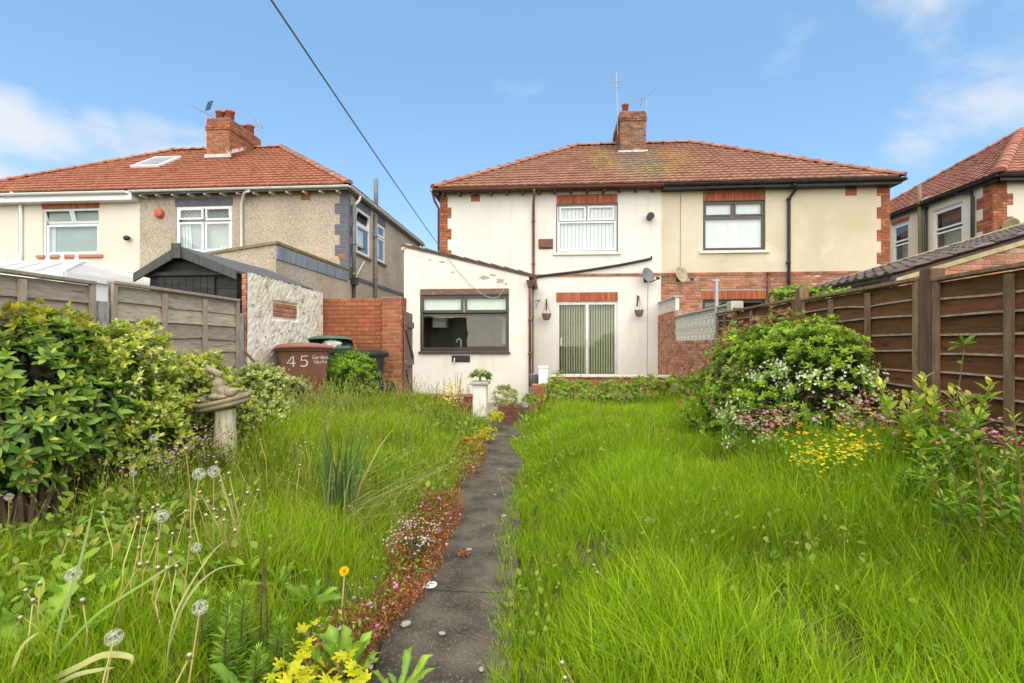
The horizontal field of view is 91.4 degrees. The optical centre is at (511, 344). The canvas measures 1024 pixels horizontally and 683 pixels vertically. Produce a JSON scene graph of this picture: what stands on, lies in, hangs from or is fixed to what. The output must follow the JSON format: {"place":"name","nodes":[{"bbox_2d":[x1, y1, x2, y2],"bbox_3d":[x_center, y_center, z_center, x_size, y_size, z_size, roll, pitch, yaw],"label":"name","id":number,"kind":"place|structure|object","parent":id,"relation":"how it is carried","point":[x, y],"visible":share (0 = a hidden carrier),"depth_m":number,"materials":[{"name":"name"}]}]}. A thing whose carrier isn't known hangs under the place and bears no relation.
{"place":"outdoors","nodes":[
{"label":"outdoors","id":0,"kind":"place"},
{"bbox_2d":[9,371,487,592],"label":"seeding grass","id":1,"kind":"structure","parent":0,"point":[304,424],"depth_m":4.27,"materials":[{"name":"green plant"}]},
{"bbox_2d":[0,387,498,682],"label":"lawn grass","id":2,"kind":"structure","parent":0,"point":[152,655],"depth_m":2.91,"materials":[{"name":"green plant"}]},
{"bbox_2d":[367,407,526,682],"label":"path","id":3,"kind":"structure","parent":0,"point":[454,606],"depth_m":2.76,"materials":[{"name":"concrete"}]},
{"bbox_2d":[370,646,434,682],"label":"broad leaf weed","id":4,"kind":"object","parent":3,"relation":"on","point":[416,676],"visible":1,"depth_m":1.99,"materials":[{"name":"green plant"}]},
{"bbox_2d":[489,402,523,423],"bbox_3d":[-0.067,1.289,9.749,0.658,0.221,2.286,0,0,4],"label":"red stonecrop","id":5,"kind":"object","parent":3,"relation":"on","point":[509,408],"visible":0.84,"depth_m":9.63,"materials":[{"name":"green plant"}]},
{"bbox_2d":[488,402,528,423],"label":"yard","id":6,"kind":"structure","parent":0,"point":[491,406],"depth_m":11.29,"materials":[{"name":"concrete"}]},
{"bbox_2d":[401,243,537,402],"bbox_3d":[-0.997,-0.544,13.138,3.305,3.887,2.350,0,0,4],"label":"kitchen extension","id":7,"kind":"object","parent":6,"relation":"on","point":[463,325],"visible":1,"depth_m":12.15,"materials":[{"name":"white paint"}]},
{"bbox_2d":[270,0,503,298],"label":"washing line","id":8,"kind":"object","parent":7,"relation":"attached to","point":[286,22],"visible":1,"depth_m":4.69,"materials":[{"name":"metal"}]},
{"bbox_2d":[418,295,509,353],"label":"window","id":9,"kind":"structure","parent":7,"relation":"in","point":[449,324],"depth_m":13.07,"materials":[{"name":"brown plastic"}]},
{"bbox_2d":[490,384,518,406],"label":"bushy plant","id":10,"kind":"object","parent":6,"relation":"on","point":[508,388],"visible":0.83,"depth_m":11.33,"materials":[{"name":"green plant"}]},
{"bbox_2d":[0,390,1023,682],"bbox_3d":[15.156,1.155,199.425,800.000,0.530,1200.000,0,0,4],"label":"ground","id":11,"kind":"structure","parent":0,"point":[520,565],"depth_m":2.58,"materials":[{"name":"green plant"}]},
{"bbox_2d":[0,579,79,657],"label":"broad leaf weed","id":12,"kind":"object","parent":11,"relation":"on","point":[53,600],"visible":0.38,"depth_m":2.07,"materials":[{"name":"green plant"}]},
{"bbox_2d":[0,297,142,533],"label":"shrub","id":13,"kind":"object","parent":11,"relation":"on","point":[65,422],"visible":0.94,"depth_m":3.61,"materials":[{"name":"green plant"}]},
{"bbox_2d":[53,506,92,654],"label":"long leaf","id":14,"kind":"object","parent":11,"relation":"on","point":[71,588],"visible":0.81,"depth_m":1.88,"materials":[{"name":"green plant"}]},
{"bbox_2d":[0,253,149,301],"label":"conservatory","id":15,"kind":"object","parent":11,"relation":"on","point":[101,275],"visible":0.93,"depth_m":9.75,"materials":[{"name":"white plastic"}]},
{"bbox_2d":[39,651,133,682],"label":"long leaf","id":16,"kind":"object","parent":11,"relation":"on","point":[102,655],"visible":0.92,"depth_m":1.73,"materials":[{"name":"plant"}]},
{"bbox_2d":[46,596,135,633],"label":"broad leaf weed","id":17,"kind":"object","parent":11,"relation":"on","point":[74,622],"visible":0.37,"depth_m":2.10,"materials":[{"name":"green plant"}]},
{"bbox_2d":[37,556,185,679],"bbox_3d":[-1.547,1.063,1.912,0.520,0.442,0.079,0,0,-12],"label":"long leaf","id":18,"kind":"object","parent":11,"relation":"on","point":[100,612],"visible":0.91,"depth_m":1.88,"materials":[{"name":"green plant"}]},
{"bbox_2d":[38,316,199,490],"bbox_3d":[-3.375,0.570,4.365,1.014,1.671,1.127,0,0,4],"label":"shrub","id":19,"kind":"object","parent":11,"relation":"on","point":[157,412],"visible":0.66,"depth_m":4.28,"materials":[{"name":"green plant"}]},
{"bbox_2d":[0,268,243,511],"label":"fence","id":20,"kind":"object","parent":11,"relation":"on","point":[203,325],"visible":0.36,"depth_m":5.04,"materials":[{"name":"grey wood"}]},
{"bbox_2d":[0,147,246,273],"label":"house","id":21,"kind":"structure","parent":11,"relation":"on","point":[90,211],"depth_m":15.37,"materials":[{"name":"beige paint"}]},
{"bbox_2d":[36,208,102,257],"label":"window","id":22,"kind":"structure","parent":21,"relation":"in","point":[69,232],"depth_m":15.39,"materials":[{"name":"white plastic"}]},
{"bbox_2d":[0,481,273,637],"bbox_3d":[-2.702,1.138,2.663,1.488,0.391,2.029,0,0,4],"label":"leafy weeds","id":23,"kind":"object","parent":11,"relation":"on","point":[143,504],"visible":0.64,"depth_m":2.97,"materials":[{"name":"green plant"}]},
{"bbox_2d":[115,529,177,556],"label":"broad leaf weed","id":24,"kind":"object","parent":11,"relation":"on","point":[118,537],"visible":0.32,"depth_m":2.87,"materials":[{"name":"green plant"}]},
{"bbox_2d":[77,421,241,506],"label":"pink flowers","id":25,"kind":"object","parent":11,"relation":"on","point":[208,461],"visible":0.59,"depth_m":4.13,"materials":[{"name":"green plant"}]},
{"bbox_2d":[149,577,216,609],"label":"broad leaf weed","id":26,"kind":"object","parent":11,"relation":"on","point":[178,583],"visible":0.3,"depth_m":2.35,"materials":[{"name":"green plant"}]},
{"bbox_2d":[165,541,225,681],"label":"long leaf","id":27,"kind":"object","parent":11,"relation":"on","point":[180,604],"visible":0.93,"depth_m":1.87,"materials":[{"name":"green plant"}]},
{"bbox_2d":[188,599,208,682],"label":"dandelion clock","id":28,"kind":"object","parent":11,"relation":"on","point":[199,607],"visible":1,"depth_m":1.83,"materials":[{"name":"beige plant"}]},
{"bbox_2d":[187,587,219,661],"bbox_3d":[-1.254,1.155,2.049,0.128,0.325,0.148,0,0,4],"label":"feathery spike","id":29,"kind":"object","parent":11,"relation":"on","point":[202,628],"visible":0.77,"depth_m":2.04,"materials":[{"name":"green plant"}]},
{"bbox_2d":[144,347,266,446],"bbox_3d":[-3.275,0.712,5.346,0.954,1.388,1.363,0,0,4],"label":"shrub","id":30,"kind":"object","parent":11,"relation":"on","point":[191,369],"visible":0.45,"depth_m":5.14,"materials":[{"name":"green plant"}]},
{"bbox_2d":[166,564,244,656],"bbox_3d":[-1.219,1.092,2.030,0.299,0.340,0.178,0,0,-40],"label":"long leaf","id":31,"kind":"object","parent":11,"relation":"on","point":[188,597],"visible":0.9,"depth_m":1.94,"materials":[{"name":"green plant"}]},
{"bbox_2d":[190,364,252,468],"bbox_3d":[-2.890,0.743,4.981,0.548,1.103,0.554,0,0,4],"label":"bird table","id":32,"kind":"object","parent":11,"relation":"on","point":[224,397],"visible":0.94,"depth_m":4.90,"materials":[{"name":"beige stone"}]},
{"bbox_2d":[133,243,312,312],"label":"garden shed","id":33,"kind":"structure","parent":11,"relation":"on","point":[177,266],"depth_m":6.86,"materials":[{"name":"grey wood"}]},
{"bbox_2d":[208,589,247,682],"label":"feathery spike","id":34,"kind":"object","parent":11,"relation":"on","point":[224,652],"visible":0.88,"depth_m":1.93,"materials":[{"name":"green plant"}]},
{"bbox_2d":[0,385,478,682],"bbox_3d":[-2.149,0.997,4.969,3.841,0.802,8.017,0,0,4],"label":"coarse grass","id":35,"kind":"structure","parent":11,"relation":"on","point":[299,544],"depth_m":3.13,"materials":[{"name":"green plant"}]},
{"bbox_2d":[1,392,485,634],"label":"lawn weeds","id":36,"kind":"object","parent":11,"relation":"on","point":[17,607],"visible":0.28,"depth_m":3.37,"materials":[{"name":"green plant"}]},
{"bbox_2d":[208,653,280,682],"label":"broad leaf weed","id":37,"kind":"object","parent":11,"relation":"on","point":[220,669],"visible":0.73,"depth_m":1.85,"materials":[{"name":"green plant"}]},
{"bbox_2d":[233,579,259,672],"bbox_3d":[-1.097,1.144,2.051,0.130,0.402,0.165,0,0,4],"label":"feathery spike","id":38,"kind":"object","parent":11,"relation":"on","point":[243,625],"visible":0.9,"depth_m":2.04,"materials":[{"name":"green plant"}]},
{"bbox_2d":[238,642,275,682],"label":"feathery spike","id":39,"kind":"object","parent":11,"relation":"on","point":[256,663],"visible":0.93,"depth_m":1.86,"materials":[{"name":"green plant"}]},
{"bbox_2d":[229,361,297,436],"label":"shrub","id":40,"kind":"object","parent":11,"relation":"on","point":[243,377],"visible":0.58,"depth_m":5.97,"materials":[{"name":"green plant"}]},
{"bbox_2d":[257,539,271,648],"bbox_3d":[-1.063,1.088,2.147,0.058,0.526,0.085,0,0,4],"label":"feathery spike","id":41,"kind":"object","parent":11,"relation":"on","point":[266,603],"visible":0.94,"depth_m":2.13,"materials":[{"name":"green plant"}]},
{"bbox_2d":[204,241,349,298],"bbox_3d":[-5.780,-0.413,12.709,1.813,3.626,3.929,0,0,4],"label":"extension","id":42,"kind":"object","parent":11,"relation":"on","point":[327,278],"visible":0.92,"depth_m":11.58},
{"bbox_2d":[128,109,425,297],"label":"house","id":43,"kind":"structure","parent":11,"relation":"on","point":[290,197],"depth_m":15.04,"materials":[{"name":"beige concrete"}]},
{"bbox_2d":[177,206,231,251],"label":"window","id":44,"kind":"structure","parent":43,"relation":"in","point":[199,228],"depth_m":15.05,"materials":[{"name":"white plastic"}]},
{"bbox_2d":[356,207,372,260],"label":"window","id":45,"kind":"structure","parent":43,"relation":"in","point":[362,219],"depth_m":16.23,"materials":[{"name":"white plastic"}]},
{"bbox_2d":[377,223,386,266],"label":"window","id":46,"kind":"structure","parent":43,"relation":"in","point":[380,239],"depth_m":17.73,"materials":[{"name":"white plastic"}]},
{"bbox_2d":[247,561,308,585],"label":"broad leaf weed","id":47,"kind":"object","parent":11,"relation":"on","point":[288,568],"visible":0.77,"depth_m":2.62,"materials":[{"name":"green plant"}]},
{"bbox_2d":[263,613,299,678],"bbox_3d":[-0.936,1.229,2.020,0.137,0.304,0.144,0,0,42],"label":"feathery spike","id":48,"kind":"object","parent":11,"relation":"on","point":[278,642],"visible":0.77,"depth_m":2.00,"materials":[{"name":"green plant"}]},
{"bbox_2d":[242,272,322,396],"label":"garden wall","id":49,"kind":"structure","parent":11,"relation":"on","point":[275,312],"depth_m":7.37,"materials":[{"name":"white paint"}]},
{"bbox_2d":[255,373,315,414],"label":"shrub","id":50,"kind":"object","parent":11,"relation":"on","point":[295,379],"visible":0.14,"depth_m":6.76,"materials":[{"name":"green plant"}]},
{"bbox_2d":[274,342,334,404],"bbox_3d":[-3.037,0.515,7.264,0.766,1.105,1.039,0,0,-26],"label":"wheelie bin","id":51,"kind":"object","parent":11,"relation":"on","point":[311,360],"visible":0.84,"depth_m":6.91,"materials":[{"name":"brown plastic"}]},
{"bbox_2d":[286,577,341,602],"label":"broad leaf weed","id":52,"kind":"object","parent":11,"relation":"on","point":[316,588],"visible":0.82,"depth_m":2.51,"materials":[{"name":"green plant"}]},
{"bbox_2d":[260,616,371,682],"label":"yellow leaf plant","id":53,"kind":"object","parent":11,"relation":"on","point":[302,675],"visible":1,"depth_m":1.77,"materials":[{"name":"yellow plant"}]},
{"bbox_2d":[249,373,385,429],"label":"seeding grass","id":54,"kind":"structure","parent":11,"relation":"on","point":[322,396],"depth_m":6.34,"materials":[{"name":"green plant"}]},
{"bbox_2d":[307,335,353,386],"bbox_3d":[-2.992,0.472,8.315,0.660,1.251,0.891,0,0,-16],"label":"wheelie bin","id":55,"kind":"object","parent":11,"relation":"on","point":[318,339],"visible":0.3,"depth_m":8.00,"materials":[{"name":"green plastic"}]},
{"bbox_2d":[308,624,380,682],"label":"broad leaf weed","id":56,"kind":"object","parent":11,"relation":"on","point":[330,635],"visible":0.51,"depth_m":2.03,"materials":[{"name":"green plant"}]},
{"bbox_2d":[323,298,381,349],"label":"garden wall","id":57,"kind":"structure","parent":11,"relation":"on","point":[358,321],"depth_m":8.96,"materials":[{"name":"brick"}]},
{"bbox_2d":[324,347,382,401],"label":"shrub","id":58,"kind":"object","parent":11,"relation":"on","point":[362,362],"visible":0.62,"depth_m":7.34,"materials":[{"name":"green plant"}]},
{"bbox_2d":[329,349,388,395],"bbox_3d":[-2.537,0.634,8.329,0.660,1.128,0.896,0,0,16],"label":"wheelie bin","id":59,"kind":"object","parent":11,"relation":"on","point":[377,356],"visible":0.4,"depth_m":8.17,"materials":[{"name":"black plastic"}]},
{"bbox_2d":[230,417,503,534],"bbox_3d":[-0.982,0.915,3.387,1.920,0.809,2.472,0,0,-16],"label":"sword leaf clump","id":60,"kind":"object","parent":11,"relation":"on","point":[340,477],"visible":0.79,"depth_m":3.56,"materials":[{"name":"green plant"}]},
{"bbox_2d":[268,462,466,682],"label":"edge weeds","id":61,"kind":"object","parent":11,"relation":"on","point":[357,607],"visible":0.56,"depth_m":2.74,"materials":[{"name":"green plant"}]},
{"bbox_2d":[300,544,438,681],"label":"red stonecrop","id":62,"kind":"object","parent":11,"relation":"on","point":[393,591],"visible":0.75,"depth_m":2.50,"materials":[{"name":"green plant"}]},
{"bbox_2d":[382,297,406,393],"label":"brick pier","id":63,"kind":"structure","parent":11,"relation":"on","point":[394,309],"depth_m":8.79,"materials":[{"name":"brick"}]},
{"bbox_2d":[404,311,413,392],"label":"garden gate","id":64,"kind":"structure","parent":63,"relation":"attached to","point":[408,344],"depth_m":9.18,"materials":[{"name":"wood"}]},
{"bbox_2d":[375,513,452,562],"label":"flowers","id":65,"kind":"object","parent":11,"relation":"on","point":[424,538],"visible":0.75,"depth_m":3.33,"materials":[{"name":"red plant"}]},
{"bbox_2d":[384,485,468,570],"bbox_3d":[-0.593,1.284,3.661,0.503,0.233,1.284,0,0,4],"label":"red stonecrop","id":66,"kind":"object","parent":11,"relation":"on","point":[454,523],"visible":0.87,"depth_m":3.55,"materials":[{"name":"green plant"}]},
{"bbox_2d":[401,393,472,415],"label":"wall","id":67,"kind":"structure","parent":11,"relation":"on","point":[469,398],"depth_m":8.59,"materials":[{"name":"red brick"}]},
{"bbox_2d":[437,378,467,411],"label":"wallflower","id":68,"kind":"object","parent":11,"relation":"on","point":[451,393],"visible":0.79,"depth_m":8.23,"materials":[{"name":"yellow plant"}]},
{"bbox_2d":[421,446,486,501],"bbox_3d":[-0.580,1.297,5.248,0.490,0.207,2.099,0,0,4],"label":"red stonecrop","id":69,"kind":"object","parent":11,"relation":"on","point":[470,470],"visible":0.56,"depth_m":5.25,"materials":[{"name":"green plant"}]},
{"bbox_2d":[440,415,497,474],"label":"edge weeds","id":70,"kind":"object","parent":11,"relation":"on","point":[473,448],"visible":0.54,"depth_m":5.86,"materials":[{"name":"green plant"}]},
{"bbox_2d":[469,380,490,420],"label":"pillar","id":71,"kind":"structure","parent":11,"relation":"on","point":[480,391],"depth_m":8.41,"materials":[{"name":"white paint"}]},
{"bbox_2d":[539,370,572,404],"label":"bush","id":72,"kind":"object","parent":11,"relation":"on","point":[561,386],"visible":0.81,"depth_m":9.91,"materials":[{"name":"green plant"}]},
{"bbox_2d":[563,379,610,404],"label":"bush","id":73,"kind":"object","parent":11,"relation":"on","point":[585,386],"visible":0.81,"depth_m":9.83,"materials":[{"name":"green plant"}]},
{"bbox_2d":[550,374,670,397],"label":"terrace wall","id":74,"kind":"structure","parent":11,"relation":"on","point":[594,379],"depth_m":12.46,"materials":[{"name":"white paint"}]},
{"bbox_2d":[597,376,639,404],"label":"bush","id":75,"kind":"object","parent":11,"relation":"on","point":[620,387],"visible":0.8,"depth_m":9.81,"materials":[{"name":"green plant"}]},
{"bbox_2d":[617,373,669,400],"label":"bush","id":76,"kind":"object","parent":11,"relation":"on","point":[645,384],"visible":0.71,"depth_m":9.74,"materials":[{"name":"green plant"}]},
{"bbox_2d":[650,372,697,396],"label":"bush","id":77,"kind":"object","parent":11,"relation":"on","point":[676,383],"visible":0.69,"depth_m":9.72,"materials":[{"name":"green plant"}]},
{"bbox_2d":[665,279,719,393],"bbox_3d":[3.747,-0.056,10.630,0.122,2.912,3.242,0,0,2],"label":"clothes post","id":78,"kind":"object","parent":11,"relation":"on","point":[716,292],"visible":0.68,"depth_m":9.02,"materials":[{"name":"metal"}]},
{"bbox_2d":[658,296,742,396],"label":"boundary wall","id":79,"kind":"structure","parent":11,"relation":"on","point":[677,350],"depth_m":11.31,"materials":[{"name":"brick"}]},
{"bbox_2d":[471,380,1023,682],"bbox_3d":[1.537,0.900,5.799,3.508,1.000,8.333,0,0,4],"label":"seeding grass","id":80,"kind":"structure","parent":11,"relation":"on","point":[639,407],"depth_m":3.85,"materials":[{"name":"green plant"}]},
{"bbox_2d":[678,304,823,439],"bbox_3d":[2.779,0.461,6.077,1.481,1.900,2.234,0,0,4],"label":"shrub","id":81,"kind":"object","parent":11,"relation":"on","point":[725,345],"visible":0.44,"depth_m":5.77,"materials":[{"name":"green plant"}]},
{"bbox_2d":[493,394,1023,682],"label":"lawn weeds","id":82,"kind":"object","parent":11,"relation":"on","point":[685,638],"visible":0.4,"depth_m":2.57,"materials":[{"name":"green plant"}]},
{"bbox_2d":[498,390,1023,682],"bbox_3d":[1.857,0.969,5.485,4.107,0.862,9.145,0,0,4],"label":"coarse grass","id":83,"kind":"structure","parent":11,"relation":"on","point":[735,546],"depth_m":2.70,"materials":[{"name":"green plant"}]},
{"bbox_2d":[735,402,804,474],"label":"pink flowers","id":84,"kind":"object","parent":11,"relation":"on","point":[766,424],"visible":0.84,"depth_m":4.39,"materials":[{"name":"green plant"}]},
{"bbox_2d":[715,310,910,456],"bbox_3d":[2.761,0.526,4.870,1.514,1.770,1.940,0,0,4],"label":"shrub","id":85,"kind":"object","parent":11,"relation":"on","point":[821,332],"visible":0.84,"depth_m":4.64,"materials":[{"name":"green plant"}]},
{"bbox_2d":[766,284,860,304],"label":"climbing plant","id":86,"kind":"object","parent":11,"relation":"on","point":[784,290],"visible":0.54,"depth_m":7.88,"materials":[{"name":"green plant"}]},
{"bbox_2d":[779,430,877,507],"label":"yellow flowers","id":87,"kind":"object","parent":11,"relation":"on","point":[834,454],"visible":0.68,"depth_m":3.36,"materials":[{"name":"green plant"}]},
{"bbox_2d":[756,401,934,498],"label":"yellow flowers","id":88,"kind":"object","parent":11,"relation":"on","point":[848,448],"visible":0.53,"depth_m":3.44,"materials":[{"name":"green plant"}]},
{"bbox_2d":[716,261,1023,469],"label":"fence","id":89,"kind":"object","parent":11,"relation":"on","point":[919,323],"visible":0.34,"depth_m":3.70,"materials":[{"name":"brown wood"}]},
{"bbox_2d":[784,383,1009,471],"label":"pink flowers","id":90,"kind":"object","parent":11,"relation":"on","point":[879,417],"visible":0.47,"depth_m":3.82,"materials":[{"name":"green plant"}]},
{"bbox_2d":[789,222,1023,299],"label":"outbuilding","id":91,"kind":"structure","parent":11,"relation":"on","point":[1003,246],"depth_m":7.24,"materials":[{"name":"grey brick"}]},
{"bbox_2d":[870,371,1002,494],"bbox_3d":[2.708,0.535,3.096,0.725,0.756,0.759,0,0,4],"label":"leafy plant","id":92,"kind":"object","parent":11,"relation":"on","point":[908,418],"visible":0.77,"depth_m":3.12,"materials":[{"name":"green plant"}]},
{"bbox_2d":[921,455,972,540],"bbox_3d":[2.280,0.800,2.607,0.248,0.443,0.124,0,0,-6],"label":"willowherb","id":93,"kind":"object","parent":11,"relation":"on","point":[944,503],"visible":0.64,"depth_m":2.60,"materials":[{"name":"green plant"}]},
{"bbox_2d":[885,440,1023,564],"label":"border weeds","id":94,"kind":"object","parent":11,"relation":"on","point":[917,475],"visible":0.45,"depth_m":2.89,"materials":[{"name":"green plant"}]},
{"bbox_2d":[947,334,977,413],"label":"leafy plant","id":95,"kind":"object","parent":11,"relation":"on","point":[967,340],"visible":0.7,"depth_m":3.29,"materials":[{"name":"green plant"}]},
{"bbox_2d":[939,435,992,552],"bbox_3d":[2.237,0.739,2.452,0.252,0.593,0.131,0,0,-13],"label":"willowherb","id":96,"kind":"object","parent":11,"relation":"on","point":[958,489],"visible":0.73,"depth_m":2.46,"materials":[{"name":"green plant"}]},
{"bbox_2d":[930,408,1023,516],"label":"pink flowers","id":97,"kind":"object","parent":11,"relation":"on","point":[980,454],"visible":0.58,"depth_m":2.83,"materials":[{"name":"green plant"}]},
{"bbox_2d":[956,386,1011,556],"bbox_3d":[2.231,0.612,2.345,0.253,0.839,0.125,0,0,-11],"label":"willowherb","id":98,"kind":"object","parent":11,"relation":"on","point":[967,419],"visible":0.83,"depth_m":2.35,"materials":[{"name":"green plant"}]},
{"bbox_2d":[987,466,1023,560],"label":"willowherb","id":99,"kind":"object","parent":11,"relation":"on","point":[1002,512],"visible":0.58,"depth_m":2.30,"materials":[{"name":"green plant"}]},
{"bbox_2d":[1004,405,1023,550],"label":"willowherb","id":100,"kind":"object","parent":11,"relation":"on","point":[1016,456],"visible":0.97,"depth_m":2.20,"materials":[{"name":"green plant"}]},
{"bbox_2d":[0,0,1023,250],"label":"sky","id":101,"kind":"structure","parent":0,"point":[439,90],"materials":[{"name":"blue"}]},
{"bbox_2d":[429,103,663,391],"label":"house","id":102,"kind":"structure","parent":0,"point":[574,229],"depth_m":14.18,"materials":[{"name":"white paint"}]},
{"bbox_2d":[556,301,616,374],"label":"patio door","id":103,"kind":"structure","parent":102,"relation":"in","point":[586,332],"depth_m":14.25,"materials":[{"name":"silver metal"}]},
{"bbox_2d":[553,204,620,254],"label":"window","id":104,"kind":"structure","parent":102,"relation":"in","point":[581,229],"depth_m":14.19,"materials":[{"name":"white plastic"}]},
{"bbox_2d":[630,139,907,340],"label":"house","id":105,"kind":"structure","parent":0,"point":[748,227],"depth_m":13.74,"materials":[{"name":"beige paint"}]},
{"bbox_2d":[702,300,764,310],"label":"window","id":106,"kind":"structure","parent":105,"relation":"in","point":[705,303],"depth_m":13.90,"materials":[{"name":"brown plastic"}]},
{"bbox_2d":[699,200,769,253],"bbox_3d":[6.123,-3.255,13.822,1.871,1.453,0.212,0,0,4],"label":"window","id":107,"kind":"structure","parent":105,"relation":"in","point":[728,226],"depth_m":13.88,"materials":[{"name":"brown plastic"}]},
{"bbox_2d":[890,127,1023,261],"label":"house","id":108,"kind":"structure","parent":0,"point":[980,192],"depth_m":14.98,"materials":[{"name":"beige paint"}]},
{"bbox_2d":[894,221,907,260],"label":"window","id":109,"kind":"structure","parent":108,"relation":"in","point":[900,230],"depth_m":17.04,"materials":[{"name":"white plastic"}]},
{"bbox_2d":[935,202,961,248],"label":"window","id":110,"kind":"structure","parent":108,"relation":"in","point":[948,220],"depth_m":15.00,"materials":[{"name":"white plastic"}]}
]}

